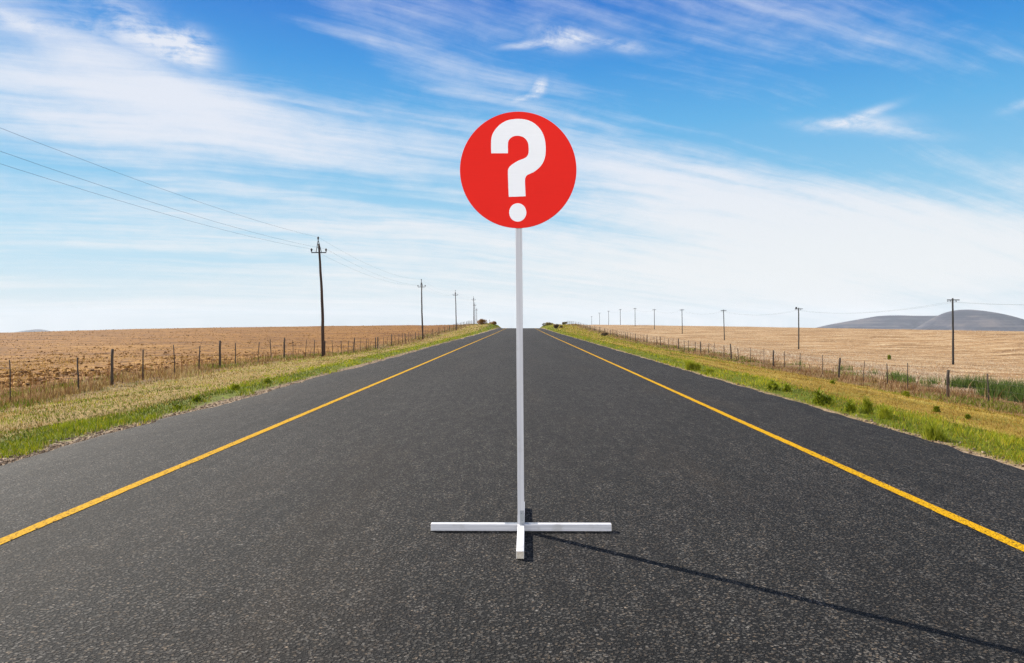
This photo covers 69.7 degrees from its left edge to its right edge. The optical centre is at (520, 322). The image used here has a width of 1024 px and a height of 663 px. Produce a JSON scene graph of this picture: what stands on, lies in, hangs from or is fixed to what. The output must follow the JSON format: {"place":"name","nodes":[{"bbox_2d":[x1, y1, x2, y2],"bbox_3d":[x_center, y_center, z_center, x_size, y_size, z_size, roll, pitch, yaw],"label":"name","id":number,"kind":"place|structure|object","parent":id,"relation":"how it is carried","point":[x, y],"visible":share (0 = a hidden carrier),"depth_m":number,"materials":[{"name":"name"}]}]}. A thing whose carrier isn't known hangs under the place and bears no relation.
{"place":"outdoors","nodes":[
{"label":"outdoors","id":0,"kind":"place"},
{"bbox_2d":[19,329,47,331],"bbox_3d":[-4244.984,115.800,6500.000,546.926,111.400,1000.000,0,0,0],"label":"distant hill","id":1,"kind":"structure","parent":0,"point":[37,330],"depth_m":6400.84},
{"bbox_2d":[0,328,1023,662],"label":"road","id":2,"kind":"structure","parent":0,"point":[310,538],"depth_m":5.28,"materials":[{"name":"grey asphalt"}]},
{"bbox_2d":[0,329,503,544],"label":"road marking","id":3,"kind":"object","parent":2,"relation":"on","point":[68,512],"visible":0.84,"depth_m":7.15,"materials":[{"name":"yellow paint"}]},
{"bbox_2d":[431,112,611,558],"bbox_3d":[0.000,-0.007,5.303,0.951,3.009,0.951,0,0,-45],"label":"question sign","id":4,"kind":"object","parent":2,"relation":"on","point":[518,171],"visible":1,"depth_m":5.28,"materials":[{"name":"red metal"}]},
{"bbox_2d":[535,328,1023,550],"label":"road marking","id":5,"kind":"object","parent":2,"relation":"on","point":[992,534],"visible":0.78,"depth_m":6.88,"materials":[{"name":"yellow paint"}]},
{"bbox_2d":[0,324,1023,469],"bbox_3d":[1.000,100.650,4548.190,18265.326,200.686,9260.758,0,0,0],"label":"ground","id":6,"kind":"structure","parent":0,"point":[924,341],"depth_m":82.08,"materials":[{"name":"beige plant"}]},
{"bbox_2d":[171,405,183,408],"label":"weed clump","id":7,"kind":"object","parent":6,"relation":"on","point":[178,406],"visible":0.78,"depth_m":13.12,"materials":[{"name":"green plant"}]},
{"bbox_2d":[190,393,202,401],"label":"weed clump","id":8,"kind":"object","parent":6,"relation":"on","point":[196,398],"visible":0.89,"depth_m":14.47,"materials":[{"name":"green plant"}]},
{"bbox_2d":[0,326,429,392],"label":"straw stalks","id":9,"kind":"object","parent":6,"relation":"on","point":[42,366],"visible":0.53,"depth_m":40.89,"materials":[{"name":"beige plant"}]},
{"bbox_2d":[0,324,458,392],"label":"soil clods","id":10,"kind":"object","parent":6,"relation":"on","point":[42,372],"visible":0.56,"depth_m":41.03,"materials":[{"name":"soil"}]},
{"bbox_2d":[230,383,239,389],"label":"weed clump","id":11,"kind":"object","parent":6,"relation":"on","point":[234,386],"visible":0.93,"depth_m":17.23,"materials":[{"name":"green plant"}]},
{"bbox_2d":[0,324,470,415],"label":"dry grass","id":12,"kind":"structure","parent":6,"relation":"on","point":[30,395],"depth_m":26.65,"materials":[{"name":"beige plant"}]},
{"bbox_2d":[0,321,472,397],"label":"wire fence","id":13,"kind":"object","parent":6,"relation":"on","point":[112,364],"visible":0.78,"depth_m":30.85,"materials":[{"name":"brown wood"}]},
{"bbox_2d":[0,323,499,458],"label":"verge grass","id":14,"kind":"structure","parent":6,"relation":"on","point":[95,420],"depth_m":16.70,"materials":[{"name":"green plant"}]},
{"bbox_2d":[262,377,270,383],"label":"weed clump","id":15,"kind":"object","parent":6,"relation":"on","point":[267,380],"visible":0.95,"depth_m":18.90,"materials":[{"name":"green plant"}]},
{"bbox_2d":[310,236,326,356],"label":"utility pole","id":16,"kind":"object","parent":6,"relation":"on","point":[322,316],"visible":0.98,"depth_m":46.72,"materials":[{"name":"wood"}]},
{"bbox_2d":[1,128,424,281],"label":"overhead wire","id":17,"kind":"object","parent":16,"relation":"attached to","point":[155,186],"visible":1,"depth_m":24.35,"materials":[{"name":"black metal"}]},
{"bbox_2d":[2,164,429,291],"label":"overhead wire","id":18,"kind":"object","parent":16,"relation":"attached to","point":[156,211],"visible":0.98,"depth_m":25.27,"materials":[{"name":"black metal"}]},
{"bbox_2d":[1,151,459,295],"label":"overhead wire","id":19,"kind":"object","parent":16,"relation":"attached to","point":[188,213],"visible":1,"depth_m":26.31,"materials":[{"name":"black metal"}]},
{"bbox_2d":[417,279,425,339],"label":"utility pole","id":20,"kind":"object","parent":6,"relation":"on","point":[421,285],"visible":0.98,"depth_m":94.23,"materials":[{"name":"wood"}]},
{"bbox_2d":[455,290,456,329],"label":"utility pole","id":21,"kind":"object","parent":6,"relation":"on","point":[455,310],"visible":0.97,"depth_m":142.84,"materials":[{"name":"wood"}]},
{"bbox_2d":[473,296,475,324],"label":"utility pole","id":22,"kind":"object","parent":6,"relation":"on","point":[473,310],"visible":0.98,"depth_m":194.94,"materials":[{"name":"wood"}]},
{"bbox_2d":[477,319,486,324],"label":"bush","id":23,"kind":"object","parent":6,"relation":"on","point":[481,321],"visible":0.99,"depth_m":176.22,"materials":[{"name":"brown plant"}]},
{"bbox_2d":[683,358,694,369],"bbox_3d":[5.409,1.327,23.605,0.542,0.446,0.562,0,0,-39],"label":"weed clump","id":24,"kind":"object","parent":6,"relation":"on","point":[689,364],"visible":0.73,"depth_m":23.52,"materials":[{"name":"green plant"}]},
{"bbox_2d":[693,363,702,370],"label":"weed clump","id":25,"kind":"object","parent":6,"relation":"on","point":[697,367],"visible":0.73,"depth_m":23.42,"materials":[{"name":"green plant"}]},
{"bbox_2d":[703,367,715,374],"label":"weed clump","id":26,"kind":"object","parent":6,"relation":"on","point":[708,370],"visible":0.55,"depth_m":21.43,"materials":[{"name":"green plant"}]},
{"bbox_2d":[721,310,726,339],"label":"utility pole","id":27,"kind":"object","parent":6,"relation":"on","point":[723,322],"visible":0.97,"depth_m":191.67,"materials":[{"name":"wood"}]},
{"bbox_2d":[766,378,780,389],"bbox_3d":[5.750,1.407,16.795,0.333,0.260,0.356,0,0,30],"label":"weed clump","id":28,"kind":"object","parent":6,"relation":"on","point":[772,385],"visible":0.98,"depth_m":16.77,"materials":[{"name":"green plant"}]},
{"bbox_2d":[540,324,1023,464],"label":"verge grass","id":29,"kind":"structure","parent":6,"relation":"on","point":[1000,437],"depth_m":16.86,"materials":[{"name":"green plant"}]},
{"bbox_2d":[781,382,792,391],"bbox_3d":[5.920,1.429,16.418,0.258,0.225,0.233,0,0,0],"label":"weed clump","id":30,"kind":"object","parent":6,"relation":"on","point":[787,387],"visible":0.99,"depth_m":16.39,"materials":[{"name":"green plant"}]},
{"bbox_2d":[567,321,1020,401],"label":"wire fence","id":31,"kind":"object","parent":6,"relation":"on","point":[947,376],"visible":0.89,"depth_m":37.80,"materials":[{"name":"brown wood"}]},
{"bbox_2d":[568,324,1023,416],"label":"dry grass","id":32,"kind":"structure","parent":6,"relation":"on","point":[997,404],"depth_m":31.74,"materials":[{"name":"beige plant"}]},
{"bbox_2d":[795,307,800,348],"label":"utility pole","id":33,"kind":"object","parent":6,"relation":"on","point":[798,325],"visible":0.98,"depth_m":140.38,"materials":[{"name":"wood"}]},
{"bbox_2d":[581,324,1023,397],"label":"stubble","id":34,"kind":"object","parent":6,"relation":"on","point":[881,366],"visible":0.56,"depth_m":70.28,"materials":[{"name":"beige plant"}]},
{"bbox_2d":[811,386,834,405],"bbox_3d":[5.591,1.347,13.671,0.435,0.371,0.367,0,0,0],"label":"weed clump","id":35,"kind":"object","parent":6,"relation":"on","point":[819,397],"visible":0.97,"depth_m":13.61,"materials":[{"name":"green plant"}]},
{"bbox_2d":[844,401,857,411],"bbox_3d":[5.641,1.435,12.599,0.246,0.194,0.255,0,0,39],"label":"weed clump","id":36,"kind":"object","parent":6,"relation":"on","point":[850,406],"visible":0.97,"depth_m":12.55,"materials":[{"name":"green plant"}]},
{"bbox_2d":[862,395,874,412],"bbox_3d":[5.874,1.366,12.482,0.330,0.347,0.258,0,0,23],"label":"weed clump","id":37,"kind":"object","parent":6,"relation":"on","point":[867,404],"visible":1,"depth_m":12.47,"materials":[{"name":"green plant"}]},
{"bbox_2d":[876,403,894,419],"bbox_3d":[5.822,1.422,11.775,0.322,0.275,0.358,0,0,43],"label":"weed clump","id":38,"kind":"object","parent":6,"relation":"on","point":[882,413],"visible":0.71,"depth_m":11.74,"materials":[{"name":"green plant"}]},
{"bbox_2d":[902,390,909,396],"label":"weed clump","id":39,"kind":"object","parent":6,"relation":"on","point":[905,393],"visible":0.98,"depth_m":23.29,"materials":[{"name":"green plant"}]},
{"bbox_2d":[792,360,1023,402],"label":"tall grass","id":40,"kind":"structure","parent":6,"relation":"on","point":[999,387],"depth_m":30.37,"materials":[{"name":"green plant"}]},
{"bbox_2d":[918,417,949,441],"bbox_3d":[5.367,1.377,9.568,0.428,0.346,0.454,0,0,0],"label":"weed clump","id":41,"kind":"object","parent":6,"relation":"on","point":[930,433],"visible":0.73,"depth_m":9.54,"materials":[{"name":"green plant"}]},
{"bbox_2d":[932,406,939,411],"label":"weed clump","id":42,"kind":"object","parent":6,"relation":"on","point":[936,409],"visible":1,"depth_m":14.97,"materials":[{"name":"green plant"}]},
{"bbox_2d":[947,298,959,364],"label":"utility pole","id":43,"kind":"object","parent":6,"relation":"on","point":[953,299],"visible":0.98,"depth_m":90.19,"materials":[{"name":"wood"}]},
{"bbox_2d":[0,338,1023,466],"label":"gravel","id":44,"kind":"structure","parent":0,"point":[47,449],"depth_m":10.59,"materials":[{"name":"grey gravel"}]},
{"bbox_2d":[0,0,1023,332],"label":"sky","id":45,"kind":"structure","parent":0,"point":[844,160],"materials":[{"name":"blue"}]},
{"bbox_2d":[817,315,935,328],"bbox_3d":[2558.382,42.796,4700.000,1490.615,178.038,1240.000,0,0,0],"label":"hills","id":46,"kind":"structure","parent":0,"point":[895,322],"depth_m":4596.86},
{"bbox_2d":[913,310,1023,330],"bbox_3d":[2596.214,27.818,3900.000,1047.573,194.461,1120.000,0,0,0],"label":"hills","id":47,"kind":"structure","parent":0,"point":[972,320],"depth_m":3768.36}
]}

